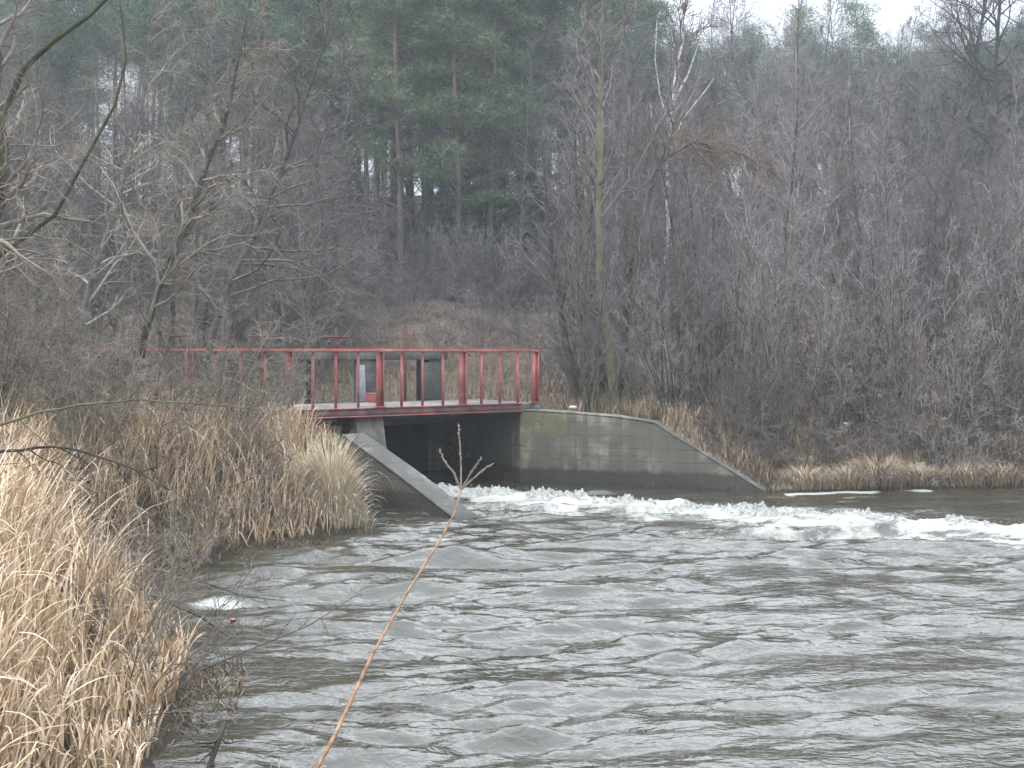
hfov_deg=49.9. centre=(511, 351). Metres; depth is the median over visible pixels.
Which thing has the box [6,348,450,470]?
sluice gantry
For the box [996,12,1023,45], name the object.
pine tree
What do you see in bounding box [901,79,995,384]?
bare tree
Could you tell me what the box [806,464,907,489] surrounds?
grass tuft
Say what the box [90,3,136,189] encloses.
pine tree
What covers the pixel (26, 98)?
bare tree
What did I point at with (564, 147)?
bare tree
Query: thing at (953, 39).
bare tree
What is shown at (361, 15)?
pine tree
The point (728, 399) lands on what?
bank bush
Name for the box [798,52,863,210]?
bare tree
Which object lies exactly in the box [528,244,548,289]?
brush shrub
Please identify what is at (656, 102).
pine tree
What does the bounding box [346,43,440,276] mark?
bare tree
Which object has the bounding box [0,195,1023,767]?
ground
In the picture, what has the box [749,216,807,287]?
undergrowth shrub
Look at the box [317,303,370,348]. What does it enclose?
bank shrub
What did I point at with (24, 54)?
pine tree
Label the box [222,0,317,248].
pine tree
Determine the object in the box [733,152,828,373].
bare tree
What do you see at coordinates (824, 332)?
willow shrub
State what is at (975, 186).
bare tree
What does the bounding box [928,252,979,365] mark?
willow shrub
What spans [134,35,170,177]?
pine tree
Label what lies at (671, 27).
bare tree
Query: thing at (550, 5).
pine tree
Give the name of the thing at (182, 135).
bare tree
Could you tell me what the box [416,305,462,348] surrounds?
brush shrub
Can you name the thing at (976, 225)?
bare tree
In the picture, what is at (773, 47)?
pine tree
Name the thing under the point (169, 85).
pine tree
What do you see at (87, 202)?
bare tree
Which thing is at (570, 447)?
wing wall
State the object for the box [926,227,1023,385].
willow shrub
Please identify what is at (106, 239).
crooked tree
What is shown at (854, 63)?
bare tree
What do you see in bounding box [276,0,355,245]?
pine tree
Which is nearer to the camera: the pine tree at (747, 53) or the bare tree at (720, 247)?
the bare tree at (720, 247)
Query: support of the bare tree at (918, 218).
on the ground at (450, 457)
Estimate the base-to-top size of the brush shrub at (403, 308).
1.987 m
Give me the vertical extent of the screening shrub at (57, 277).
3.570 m
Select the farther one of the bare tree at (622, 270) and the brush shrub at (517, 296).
the brush shrub at (517, 296)
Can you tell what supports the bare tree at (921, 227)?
on the ground at (450, 457)
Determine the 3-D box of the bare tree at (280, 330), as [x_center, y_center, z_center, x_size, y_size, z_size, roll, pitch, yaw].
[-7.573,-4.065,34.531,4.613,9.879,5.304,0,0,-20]
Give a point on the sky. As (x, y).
(894, 11)
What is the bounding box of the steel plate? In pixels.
[356,365,365,401]
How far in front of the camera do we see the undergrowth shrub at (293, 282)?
41.32 m
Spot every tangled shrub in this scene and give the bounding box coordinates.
[0,239,56,431]
[0,278,77,456]
[0,284,215,451]
[0,323,250,438]
[1,309,140,475]
[14,352,164,434]
[25,308,175,492]
[44,363,301,505]
[141,342,257,433]
[163,321,321,434]
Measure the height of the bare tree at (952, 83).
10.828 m
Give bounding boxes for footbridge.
[74,348,539,481]
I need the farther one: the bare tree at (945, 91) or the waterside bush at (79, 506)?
the bare tree at (945, 91)
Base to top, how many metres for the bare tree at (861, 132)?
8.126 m
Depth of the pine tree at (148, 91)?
78.89 m
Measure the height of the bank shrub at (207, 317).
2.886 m
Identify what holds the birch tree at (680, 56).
on the ground at (450, 457)
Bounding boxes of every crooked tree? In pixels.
[0,0,220,391]
[52,0,323,459]
[148,0,425,417]
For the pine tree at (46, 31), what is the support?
on the ground at (450, 457)
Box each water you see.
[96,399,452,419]
[138,470,1023,767]
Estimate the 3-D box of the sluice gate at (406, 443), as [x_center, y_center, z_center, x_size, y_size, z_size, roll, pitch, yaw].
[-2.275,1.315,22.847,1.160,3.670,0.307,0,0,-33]
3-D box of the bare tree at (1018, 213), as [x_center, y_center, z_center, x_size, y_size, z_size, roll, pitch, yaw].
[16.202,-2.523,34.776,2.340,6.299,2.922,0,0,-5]
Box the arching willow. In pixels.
[630,82,787,401]
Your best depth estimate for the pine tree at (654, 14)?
55.61 m
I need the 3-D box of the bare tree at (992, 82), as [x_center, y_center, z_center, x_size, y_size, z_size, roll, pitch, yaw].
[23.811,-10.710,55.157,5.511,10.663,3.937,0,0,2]
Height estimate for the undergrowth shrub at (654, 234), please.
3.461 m
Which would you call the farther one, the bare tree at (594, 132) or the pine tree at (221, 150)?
the pine tree at (221, 150)
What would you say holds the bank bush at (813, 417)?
on the ground at (450, 457)
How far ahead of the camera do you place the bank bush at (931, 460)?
20.67 m
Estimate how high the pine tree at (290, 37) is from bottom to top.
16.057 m
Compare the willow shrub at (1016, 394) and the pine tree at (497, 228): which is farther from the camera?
the pine tree at (497, 228)
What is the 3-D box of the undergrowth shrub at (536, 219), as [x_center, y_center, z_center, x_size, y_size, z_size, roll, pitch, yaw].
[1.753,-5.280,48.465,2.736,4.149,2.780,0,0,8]
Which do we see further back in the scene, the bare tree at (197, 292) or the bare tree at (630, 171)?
the bare tree at (630, 171)
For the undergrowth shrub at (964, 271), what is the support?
on the ground at (450, 457)
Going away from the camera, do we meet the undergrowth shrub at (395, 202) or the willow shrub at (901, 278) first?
the willow shrub at (901, 278)
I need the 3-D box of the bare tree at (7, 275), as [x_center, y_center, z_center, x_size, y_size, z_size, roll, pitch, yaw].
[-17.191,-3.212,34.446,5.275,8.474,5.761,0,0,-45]
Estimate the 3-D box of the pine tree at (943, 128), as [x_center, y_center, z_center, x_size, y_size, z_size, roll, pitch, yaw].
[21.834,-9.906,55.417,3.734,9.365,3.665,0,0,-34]
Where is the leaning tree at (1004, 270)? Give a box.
[954,193,1023,408]
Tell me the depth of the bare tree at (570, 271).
27.46 m
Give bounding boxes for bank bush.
[601,342,736,413]
[635,347,809,444]
[683,365,782,414]
[694,356,803,423]
[699,348,834,435]
[706,395,782,459]
[723,368,863,446]
[731,380,914,477]
[736,358,834,418]
[750,367,864,435]
[763,406,919,488]
[804,411,871,461]
[816,402,989,490]
[821,373,937,427]
[822,340,928,418]
[825,362,966,451]
[836,408,897,459]
[867,390,1023,475]
[891,401,1006,463]
[893,367,998,419]
[897,367,1023,454]
[915,360,1023,418]
[922,349,1023,436]
[935,398,1023,486]
[966,372,1021,412]
[1004,345,1023,417]
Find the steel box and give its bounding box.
[364,393,375,402]
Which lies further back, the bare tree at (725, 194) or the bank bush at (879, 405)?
the bare tree at (725, 194)
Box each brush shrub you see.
[267,277,328,331]
[293,245,340,303]
[294,229,344,311]
[312,299,349,332]
[316,230,365,298]
[334,311,378,348]
[335,218,387,308]
[338,278,385,328]
[341,198,410,281]
[344,229,395,293]
[351,217,391,272]
[362,205,397,272]
[364,270,435,321]
[373,205,431,277]
[377,242,406,308]
[384,237,431,300]
[391,268,466,315]
[392,199,463,272]
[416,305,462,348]
[435,276,503,328]
[436,227,498,309]
[442,265,503,301]
[445,301,531,356]
[452,210,515,307]
[467,294,513,333]
[471,228,547,307]
[475,226,534,312]
[510,294,572,348]
[516,240,561,312]
[516,288,575,332]
[528,224,569,291]
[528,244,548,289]
[604,216,647,288]
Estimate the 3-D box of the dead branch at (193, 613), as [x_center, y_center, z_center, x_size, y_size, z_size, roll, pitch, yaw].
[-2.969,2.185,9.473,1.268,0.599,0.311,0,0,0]
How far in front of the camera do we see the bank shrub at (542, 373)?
30.09 m
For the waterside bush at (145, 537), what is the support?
on the ground at (450, 457)
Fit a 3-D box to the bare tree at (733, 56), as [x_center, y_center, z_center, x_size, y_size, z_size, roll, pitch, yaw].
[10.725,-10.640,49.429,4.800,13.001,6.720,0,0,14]
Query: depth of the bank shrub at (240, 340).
36.13 m
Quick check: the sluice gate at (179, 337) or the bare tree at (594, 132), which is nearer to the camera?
the sluice gate at (179, 337)
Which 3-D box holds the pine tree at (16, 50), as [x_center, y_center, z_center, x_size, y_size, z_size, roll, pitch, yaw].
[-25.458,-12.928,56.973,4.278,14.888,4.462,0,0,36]
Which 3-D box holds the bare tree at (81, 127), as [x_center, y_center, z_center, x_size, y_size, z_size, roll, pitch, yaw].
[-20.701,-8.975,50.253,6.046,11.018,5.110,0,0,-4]
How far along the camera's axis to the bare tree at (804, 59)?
41.40 m
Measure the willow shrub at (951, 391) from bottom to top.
5.103 m
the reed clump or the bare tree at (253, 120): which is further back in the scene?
the bare tree at (253, 120)
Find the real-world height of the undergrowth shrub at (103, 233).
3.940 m
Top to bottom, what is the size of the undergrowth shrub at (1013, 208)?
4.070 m
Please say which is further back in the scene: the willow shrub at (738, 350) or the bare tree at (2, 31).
the bare tree at (2, 31)
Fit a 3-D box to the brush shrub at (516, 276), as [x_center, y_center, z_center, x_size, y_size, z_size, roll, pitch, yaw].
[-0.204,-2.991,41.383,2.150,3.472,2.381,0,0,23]
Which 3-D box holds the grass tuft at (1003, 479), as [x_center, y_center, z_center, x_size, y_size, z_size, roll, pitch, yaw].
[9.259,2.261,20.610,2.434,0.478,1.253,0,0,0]
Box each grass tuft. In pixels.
[752,464,851,490]
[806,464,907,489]
[812,452,935,489]
[892,461,965,486]
[922,462,1009,488]
[961,459,1023,487]
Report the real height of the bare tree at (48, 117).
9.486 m
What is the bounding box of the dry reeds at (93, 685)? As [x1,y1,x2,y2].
[0,431,210,767]
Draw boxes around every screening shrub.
[0,201,182,479]
[0,217,172,406]
[0,236,158,403]
[0,249,229,481]
[0,294,160,425]
[55,279,311,441]
[103,256,291,441]
[157,294,343,441]
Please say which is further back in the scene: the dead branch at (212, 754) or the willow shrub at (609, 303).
the willow shrub at (609, 303)
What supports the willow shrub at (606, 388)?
on the ground at (450, 457)
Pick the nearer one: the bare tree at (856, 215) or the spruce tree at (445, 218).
the bare tree at (856, 215)
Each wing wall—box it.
[225,433,477,517]
[520,409,765,491]
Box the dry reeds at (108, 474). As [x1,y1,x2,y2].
[0,366,361,663]
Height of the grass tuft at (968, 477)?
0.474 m
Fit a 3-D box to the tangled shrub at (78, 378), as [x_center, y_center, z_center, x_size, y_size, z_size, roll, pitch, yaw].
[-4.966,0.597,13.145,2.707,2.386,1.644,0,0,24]
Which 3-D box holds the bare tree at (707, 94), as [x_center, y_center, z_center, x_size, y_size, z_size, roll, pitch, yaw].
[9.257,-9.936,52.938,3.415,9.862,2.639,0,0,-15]
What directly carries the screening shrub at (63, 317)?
on the ground at (450, 457)
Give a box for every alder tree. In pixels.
[500,112,584,401]
[534,107,644,396]
[536,112,631,397]
[602,94,678,396]
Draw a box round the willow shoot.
[315,425,493,767]
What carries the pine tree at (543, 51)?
on the ground at (450, 457)
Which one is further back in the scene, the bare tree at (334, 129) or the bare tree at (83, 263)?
the bare tree at (334, 129)
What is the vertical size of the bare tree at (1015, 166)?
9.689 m
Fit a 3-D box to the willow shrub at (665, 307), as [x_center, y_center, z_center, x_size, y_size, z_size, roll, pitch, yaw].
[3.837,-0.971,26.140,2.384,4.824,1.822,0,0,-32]
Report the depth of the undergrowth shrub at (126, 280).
40.89 m
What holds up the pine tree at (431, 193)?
on the ground at (450, 457)
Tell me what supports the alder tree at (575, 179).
on the ground at (450, 457)
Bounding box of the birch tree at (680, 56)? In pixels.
[634,0,732,391]
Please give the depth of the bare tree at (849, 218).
38.33 m
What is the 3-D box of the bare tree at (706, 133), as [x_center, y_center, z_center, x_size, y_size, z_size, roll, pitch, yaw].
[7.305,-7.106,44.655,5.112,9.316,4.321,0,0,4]
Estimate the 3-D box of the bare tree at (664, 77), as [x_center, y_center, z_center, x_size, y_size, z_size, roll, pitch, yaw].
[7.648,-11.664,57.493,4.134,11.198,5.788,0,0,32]
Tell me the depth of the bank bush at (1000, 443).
20.97 m
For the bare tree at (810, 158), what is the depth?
39.66 m
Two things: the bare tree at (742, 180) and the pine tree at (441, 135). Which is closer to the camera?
the bare tree at (742, 180)
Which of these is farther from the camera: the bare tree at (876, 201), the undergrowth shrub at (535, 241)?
the undergrowth shrub at (535, 241)
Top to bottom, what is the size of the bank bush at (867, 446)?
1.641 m
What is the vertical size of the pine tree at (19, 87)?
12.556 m
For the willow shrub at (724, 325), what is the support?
on the ground at (450, 457)
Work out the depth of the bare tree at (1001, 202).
33.38 m
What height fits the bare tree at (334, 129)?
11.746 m
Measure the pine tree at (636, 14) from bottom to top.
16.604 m
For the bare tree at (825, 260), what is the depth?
30.05 m
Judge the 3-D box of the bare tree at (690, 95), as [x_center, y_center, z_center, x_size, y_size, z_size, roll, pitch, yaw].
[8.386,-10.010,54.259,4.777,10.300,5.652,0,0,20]
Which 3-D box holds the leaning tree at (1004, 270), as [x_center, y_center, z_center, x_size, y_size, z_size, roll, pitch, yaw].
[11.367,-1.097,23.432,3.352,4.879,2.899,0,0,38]
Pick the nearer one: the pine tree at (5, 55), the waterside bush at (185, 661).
the waterside bush at (185, 661)
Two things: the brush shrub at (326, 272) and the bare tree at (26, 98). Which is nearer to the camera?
the bare tree at (26, 98)
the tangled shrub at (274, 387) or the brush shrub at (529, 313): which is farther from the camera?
the brush shrub at (529, 313)
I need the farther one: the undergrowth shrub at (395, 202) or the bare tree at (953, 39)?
the bare tree at (953, 39)
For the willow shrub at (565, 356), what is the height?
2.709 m
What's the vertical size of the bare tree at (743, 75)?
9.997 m
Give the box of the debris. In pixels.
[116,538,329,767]
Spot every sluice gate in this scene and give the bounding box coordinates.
[150,325,193,407]
[248,333,277,404]
[323,328,348,348]
[384,327,424,470]
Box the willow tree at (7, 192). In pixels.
[0,0,135,317]
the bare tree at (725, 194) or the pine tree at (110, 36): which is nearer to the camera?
the bare tree at (725, 194)
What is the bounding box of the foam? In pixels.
[434,482,1023,533]
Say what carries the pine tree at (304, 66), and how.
on the ground at (450, 457)
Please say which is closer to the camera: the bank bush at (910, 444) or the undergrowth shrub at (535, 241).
the bank bush at (910, 444)
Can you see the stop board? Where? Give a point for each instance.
(428, 390)
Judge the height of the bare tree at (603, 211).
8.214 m
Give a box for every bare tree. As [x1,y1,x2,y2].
[0,0,74,299]
[0,0,142,347]
[0,66,52,291]
[0,72,120,377]
[0,92,120,333]
[0,112,114,367]
[0,122,138,347]
[0,126,82,361]
[0,131,89,344]
[0,193,58,326]
[0,214,26,286]
[7,66,102,346]
[7,124,163,365]
[11,95,91,278]
[17,41,121,233]
[22,92,141,346]
[31,60,77,174]
[40,71,111,184]
[44,13,223,368]
[49,38,120,258]
[49,131,164,361]
[62,99,204,347]
[75,63,178,299]
[76,27,150,180]
[80,1,271,361]
[83,143,207,347]
[85,74,238,328]
[96,46,217,231]
[101,159,252,379]
[103,78,164,199]
[108,63,199,256]
[128,83,300,347]
[142,163,269,365]
[149,8,255,289]
[149,29,277,235]
[152,88,258,304]
[171,137,320,347]
[180,21,361,363]
[180,90,379,386]
[191,127,368,364]
[200,65,337,370]
[217,3,294,190]
[222,99,291,298]
[222,150,389,388]
[226,20,289,227]
[232,75,388,364]
[235,106,411,380]
[236,85,393,347]
[237,28,334,208]
[242,25,429,370]
[261,108,344,313]
[302,41,360,244]
[314,88,359,219]
[323,116,378,222]
[340,58,434,266]
[342,16,430,225]
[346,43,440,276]
[360,42,434,238]
[404,55,443,228]
[413,52,438,230]
[438,50,482,239]
[449,38,547,265]
[475,22,574,280]
[507,62,572,178]
[511,27,612,307]
[526,73,634,278]
[528,73,565,214]
[533,75,634,397]
[537,187,616,397]
[539,125,638,379]
[552,60,633,212]
[552,87,607,203]
[560,37,648,218]
[560,79,585,201]
[562,0,679,396]
[563,77,700,404]
[568,194,654,366]
[590,1,674,282]
[597,48,672,273]
[603,84,646,226]
[605,28,693,240]
[605,110,672,301]
[611,92,762,406]
[619,187,660,359]
[625,150,701,399]
[629,60,729,257]
[630,23,666,185]
[630,139,691,366]
[633,71,784,396]
[638,211,693,385]
[640,42,728,235]
[640,137,738,384]
[642,192,711,356]
[643,25,692,194]
[645,190,685,338]
[647,67,748,277]
[649,37,668,172]
[650,119,729,380]
[654,6,712,236]
[658,43,717,257]
[667,84,739,252]
[667,106,796,388]
[671,67,757,385]
[678,196,750,380]
[679,0,765,244]
[686,105,732,318]
[688,39,728,236]
[692,0,777,233]
[693,30,729,85]
[693,211,730,365]
[695,187,748,340]
[700,151,736,293]
[701,0,793,219]
[705,117,796,381]
[708,0,844,406]
[709,101,817,324]
[716,55,787,370]
[716,147,784,369]
[717,147,781,320]
[719,0,845,297]
[722,60,810,214]
[724,41,799,220]
[731,11,831,207]
[732,39,784,185]
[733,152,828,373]
[736,109,787,339]
[743,74,815,254]
[748,97,823,388]
[762,33,804,208]
[763,135,811,308]
[766,21,830,254]
[766,75,827,209]
[773,59,878,268]
[773,60,832,319]
[778,0,869,242]
[782,59,838,198]
[788,76,880,393]
[789,175,865,345]
[791,117,853,309]
[796,83,901,393]
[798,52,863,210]
[799,207,850,357]
[801,0,892,257]
[804,39,931,249]
[809,62,878,191]
[810,94,888,295]
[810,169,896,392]
[815,36,923,387]
[816,133,864,321]
[818,96,957,331]
[820,28,914,208]
[820,137,916,392]
[823,39,872,147]
[823,78,903,243]
[824,165,873,303]
[824,190,899,371]
[826,93,875,364]
[839,147,936,359]
[846,47,952,328]
[847,57,907,185]
[847,78,946,396]
[848,31,990,276]
[850,193,927,378]
[858,99,935,359]
[859,38,949,241]
[862,13,915,200]
[873,21,989,267]
[873,206,922,311]
[877,4,928,188]
[879,31,913,203]
[881,76,949,357]
[891,0,1023,261]
[893,57,964,189]
[894,112,983,375]
[896,20,942,214]
[900,89,987,284]
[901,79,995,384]
[903,0,1008,246]
[904,191,941,338]
[907,0,1023,294]
[911,109,985,292]
[911,181,951,299]
[912,172,958,320]
[912,183,973,361]
[913,40,987,284]
[916,93,976,255]
[917,199,971,365]
[923,159,1023,403]
[923,210,976,363]
[925,7,1001,246]
[926,37,980,232]
[936,3,998,213]
[936,186,986,332]
[943,173,983,318]
[945,28,1014,176]
[948,55,1004,215]
[948,164,1018,356]
[949,184,1023,396]
[949,185,1022,408]
[957,0,1023,129]
[963,76,1022,228]
[964,134,1023,320]
[966,152,1022,281]
[967,25,1023,375]
[972,64,1023,230]
[979,113,1020,284]
[979,193,1023,333]
[980,158,1021,306]
[985,127,1023,289]
[986,50,1023,175]
[988,54,1023,182]
[1007,171,1023,277]
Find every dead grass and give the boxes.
[0,419,347,767]
[149,306,1023,460]
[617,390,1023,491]
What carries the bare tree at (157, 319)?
on the ground at (450, 457)
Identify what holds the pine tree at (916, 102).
on the ground at (450, 457)
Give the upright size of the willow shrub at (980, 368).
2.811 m
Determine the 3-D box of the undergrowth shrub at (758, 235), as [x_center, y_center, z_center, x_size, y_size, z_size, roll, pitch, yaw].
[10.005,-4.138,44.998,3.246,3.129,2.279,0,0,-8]
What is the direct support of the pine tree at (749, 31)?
on the ground at (450, 457)
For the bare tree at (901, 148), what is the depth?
34.65 m
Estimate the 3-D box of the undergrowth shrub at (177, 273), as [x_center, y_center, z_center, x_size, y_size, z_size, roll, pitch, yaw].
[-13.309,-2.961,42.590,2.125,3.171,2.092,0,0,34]
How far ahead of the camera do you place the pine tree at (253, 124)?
56.58 m
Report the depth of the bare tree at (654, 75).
59.36 m
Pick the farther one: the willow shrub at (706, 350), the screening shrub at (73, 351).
the willow shrub at (706, 350)
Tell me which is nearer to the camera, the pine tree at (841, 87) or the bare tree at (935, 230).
the bare tree at (935, 230)
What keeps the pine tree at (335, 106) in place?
on the ground at (450, 457)
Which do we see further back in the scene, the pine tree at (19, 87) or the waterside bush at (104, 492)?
the pine tree at (19, 87)
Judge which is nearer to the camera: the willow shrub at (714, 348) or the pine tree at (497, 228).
the willow shrub at (714, 348)
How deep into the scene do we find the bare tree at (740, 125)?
39.15 m
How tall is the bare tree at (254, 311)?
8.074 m
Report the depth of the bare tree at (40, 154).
47.28 m
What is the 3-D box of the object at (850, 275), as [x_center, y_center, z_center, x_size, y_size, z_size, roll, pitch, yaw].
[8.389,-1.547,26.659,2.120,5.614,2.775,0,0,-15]
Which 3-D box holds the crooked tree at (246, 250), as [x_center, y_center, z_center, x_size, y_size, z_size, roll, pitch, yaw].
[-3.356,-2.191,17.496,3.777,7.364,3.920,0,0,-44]
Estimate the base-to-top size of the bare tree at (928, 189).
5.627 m
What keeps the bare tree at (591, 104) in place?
on the ground at (450, 457)
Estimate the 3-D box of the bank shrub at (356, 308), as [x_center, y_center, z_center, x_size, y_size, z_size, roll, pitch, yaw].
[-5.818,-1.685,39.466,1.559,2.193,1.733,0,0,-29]
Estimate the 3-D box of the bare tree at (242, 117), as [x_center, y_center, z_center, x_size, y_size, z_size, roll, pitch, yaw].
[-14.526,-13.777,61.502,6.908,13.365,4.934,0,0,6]
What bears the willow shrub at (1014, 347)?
on the ground at (450, 457)
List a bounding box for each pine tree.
[0,0,45,173]
[0,0,52,229]
[0,0,83,269]
[0,0,91,226]
[0,1,27,148]
[0,11,44,215]
[19,0,111,262]
[37,6,76,184]
[41,0,130,240]
[58,0,127,185]
[75,0,146,156]
[81,2,121,193]
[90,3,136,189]
[106,0,194,268]
[107,10,137,150]
[108,0,163,210]
[117,6,158,188]
[121,0,238,252]
[130,51,161,182]
[134,0,218,248]
[134,0,239,245]
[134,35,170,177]
[139,1,223,213]
[150,0,259,268]
[180,0,253,246]
[194,0,325,287]
[202,38,240,147]
[220,0,302,267]
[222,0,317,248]
[233,0,297,211]
[239,25,261,220]
[258,0,306,179]
[274,0,339,231]
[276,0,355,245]
[282,0,411,213]
[298,0,431,278]
[308,0,479,296]
[313,0,428,222]
[325,0,343,215]
[332,0,418,234]
[356,5,415,228]
[369,0,521,301]
[386,14,428,240]
[387,6,410,243]
[388,6,464,261]
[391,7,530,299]
[404,1,525,234]
[413,26,465,233]
[430,0,555,297]
[440,0,539,254]
[453,0,578,263]
[456,0,529,267]
[464,1,568,239]
[474,1,568,218]
[501,0,610,226]
[518,2,554,240]
[530,0,595,234]
[545,6,597,219]
[547,0,618,222]
[553,0,656,231]
[554,0,654,225]
[567,0,625,179]
[571,2,632,177]
[610,0,681,173]
[627,0,674,67]
[631,58,681,202]
[649,23,708,219]
[675,82,729,204]
[691,44,722,151]
[704,33,751,204]
[725,28,787,216]
[729,19,775,191]
[750,40,792,201]
[766,59,783,156]
[767,20,830,213]
[775,2,831,193]
[784,36,835,198]
[812,49,874,173]
[823,38,865,188]
[828,0,892,202]
[845,34,923,209]
[880,58,944,235]
[886,45,911,188]
[904,45,938,140]
[908,50,947,141]
[914,24,954,137]
[918,68,979,231]
[943,30,1005,237]
[957,59,1006,237]
[977,51,1023,202]
[982,26,1023,220]
[984,79,1023,184]
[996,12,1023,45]
[1010,25,1023,54]
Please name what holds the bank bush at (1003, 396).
on the ground at (450, 457)
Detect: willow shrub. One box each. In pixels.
[502,146,640,412]
[539,161,698,413]
[541,315,616,391]
[567,208,674,395]
[574,281,639,404]
[577,276,644,383]
[600,171,745,414]
[608,274,656,401]
[610,252,655,393]
[610,261,699,414]
[612,315,698,408]
[614,160,745,403]
[627,211,721,398]
[642,244,739,394]
[644,295,748,390]
[666,308,761,404]
[675,253,758,382]
[681,323,796,438]
[706,200,817,402]
[707,302,803,396]
[708,147,852,411]
[754,300,846,447]
[758,256,829,386]
[758,300,874,413]
[777,205,888,436]
[808,209,927,407]
[813,185,955,462]
[821,272,867,398]
[825,315,911,392]
[835,261,911,404]
[837,292,912,422]
[839,206,961,409]
[850,205,936,380]
[860,196,969,388]
[865,215,1017,462]
[903,166,1023,416]
[917,252,961,380]
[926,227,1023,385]
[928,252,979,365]
[932,292,998,419]
[946,180,1023,438]
[980,218,1023,398]
[985,333,1023,408]
[1009,386,1023,438]
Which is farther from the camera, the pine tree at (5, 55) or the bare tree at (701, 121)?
the pine tree at (5, 55)
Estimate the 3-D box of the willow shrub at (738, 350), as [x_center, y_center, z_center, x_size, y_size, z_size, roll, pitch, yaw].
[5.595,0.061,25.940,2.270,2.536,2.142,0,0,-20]
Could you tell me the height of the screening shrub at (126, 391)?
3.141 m
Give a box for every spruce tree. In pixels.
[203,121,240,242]
[326,118,381,269]
[372,142,417,240]
[418,129,473,227]
[422,129,486,292]
[439,116,516,240]
[461,76,536,265]
[498,135,559,275]
[506,119,556,229]
[538,104,586,229]
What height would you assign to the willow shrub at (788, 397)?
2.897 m
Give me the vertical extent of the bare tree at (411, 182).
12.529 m
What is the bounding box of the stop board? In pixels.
[424,362,432,399]
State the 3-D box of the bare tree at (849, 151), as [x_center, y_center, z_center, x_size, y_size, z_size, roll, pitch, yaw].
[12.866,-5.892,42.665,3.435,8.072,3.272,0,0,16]
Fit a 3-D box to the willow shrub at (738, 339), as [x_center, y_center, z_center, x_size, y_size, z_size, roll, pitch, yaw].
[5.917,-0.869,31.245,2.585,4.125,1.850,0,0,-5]
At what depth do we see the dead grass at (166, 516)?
13.62 m
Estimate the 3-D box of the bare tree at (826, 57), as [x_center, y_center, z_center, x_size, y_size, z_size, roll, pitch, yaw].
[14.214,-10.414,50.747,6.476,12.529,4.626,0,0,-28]
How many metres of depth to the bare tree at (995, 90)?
43.34 m
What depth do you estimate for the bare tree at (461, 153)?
50.49 m
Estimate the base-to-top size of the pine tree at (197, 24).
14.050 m
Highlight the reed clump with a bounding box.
[274,423,390,529]
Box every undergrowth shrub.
[74,175,112,229]
[83,202,145,280]
[96,236,165,309]
[141,205,177,258]
[157,243,200,309]
[198,246,253,316]
[222,203,250,250]
[243,229,295,318]
[254,231,327,317]
[359,199,408,269]
[361,168,389,214]
[380,181,439,244]
[380,218,454,298]
[383,212,424,261]
[405,198,435,245]
[426,207,506,298]
[428,213,487,302]
[491,226,546,291]
[507,230,560,312]
[508,222,575,250]
[523,194,572,252]
[532,215,587,299]
[616,211,665,266]
[627,198,671,249]
[707,187,780,245]
[727,213,797,281]
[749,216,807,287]
[764,229,851,317]
[767,197,811,249]
[796,212,831,282]
[797,187,871,244]
[942,229,997,298]
[1005,190,1022,231]
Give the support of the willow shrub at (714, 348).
on the ground at (450, 457)
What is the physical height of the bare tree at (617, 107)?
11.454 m
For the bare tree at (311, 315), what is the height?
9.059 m
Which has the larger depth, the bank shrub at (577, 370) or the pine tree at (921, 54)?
the pine tree at (921, 54)
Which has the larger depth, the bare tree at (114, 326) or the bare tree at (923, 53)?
the bare tree at (923, 53)
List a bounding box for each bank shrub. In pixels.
[190,283,256,347]
[192,299,259,366]
[288,309,329,347]
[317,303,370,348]
[335,276,366,331]
[477,281,528,342]
[509,301,594,397]
[517,305,580,392]
[533,305,577,369]
[612,333,654,384]
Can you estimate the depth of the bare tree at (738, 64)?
52.40 m
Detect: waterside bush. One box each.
[0,385,165,508]
[3,461,84,558]
[37,471,105,557]
[37,508,214,652]
[56,542,248,687]
[74,501,280,754]
[88,487,224,581]
[94,487,206,614]
[105,445,270,569]
[126,408,179,474]
[199,457,317,543]
[208,397,360,494]
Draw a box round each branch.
[0,352,264,461]
[0,445,175,493]
[103,570,236,641]
[123,551,285,606]
[180,720,242,767]
[197,594,361,670]
[249,749,325,767]
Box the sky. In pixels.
[13,0,1023,199]
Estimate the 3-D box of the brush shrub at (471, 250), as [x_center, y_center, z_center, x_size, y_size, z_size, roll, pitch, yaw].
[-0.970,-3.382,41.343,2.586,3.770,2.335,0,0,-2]
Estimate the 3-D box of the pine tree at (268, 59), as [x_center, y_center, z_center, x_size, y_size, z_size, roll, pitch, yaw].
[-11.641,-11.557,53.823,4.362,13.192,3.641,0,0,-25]
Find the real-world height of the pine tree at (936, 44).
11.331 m
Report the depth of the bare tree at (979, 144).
54.62 m
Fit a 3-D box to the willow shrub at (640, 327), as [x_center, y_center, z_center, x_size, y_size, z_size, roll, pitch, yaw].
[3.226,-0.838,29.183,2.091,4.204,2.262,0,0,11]
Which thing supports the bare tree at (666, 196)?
on the ground at (450, 457)
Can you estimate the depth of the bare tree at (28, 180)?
32.70 m
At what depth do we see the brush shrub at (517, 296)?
41.96 m
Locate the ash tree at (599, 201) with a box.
[539,0,690,410]
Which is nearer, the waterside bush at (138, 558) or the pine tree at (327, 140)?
the waterside bush at (138, 558)
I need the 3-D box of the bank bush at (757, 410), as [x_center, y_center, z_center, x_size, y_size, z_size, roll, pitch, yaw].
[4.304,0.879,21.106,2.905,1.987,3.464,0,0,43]
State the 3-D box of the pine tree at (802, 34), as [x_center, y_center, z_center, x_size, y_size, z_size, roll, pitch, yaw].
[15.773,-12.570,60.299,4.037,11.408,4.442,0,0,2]

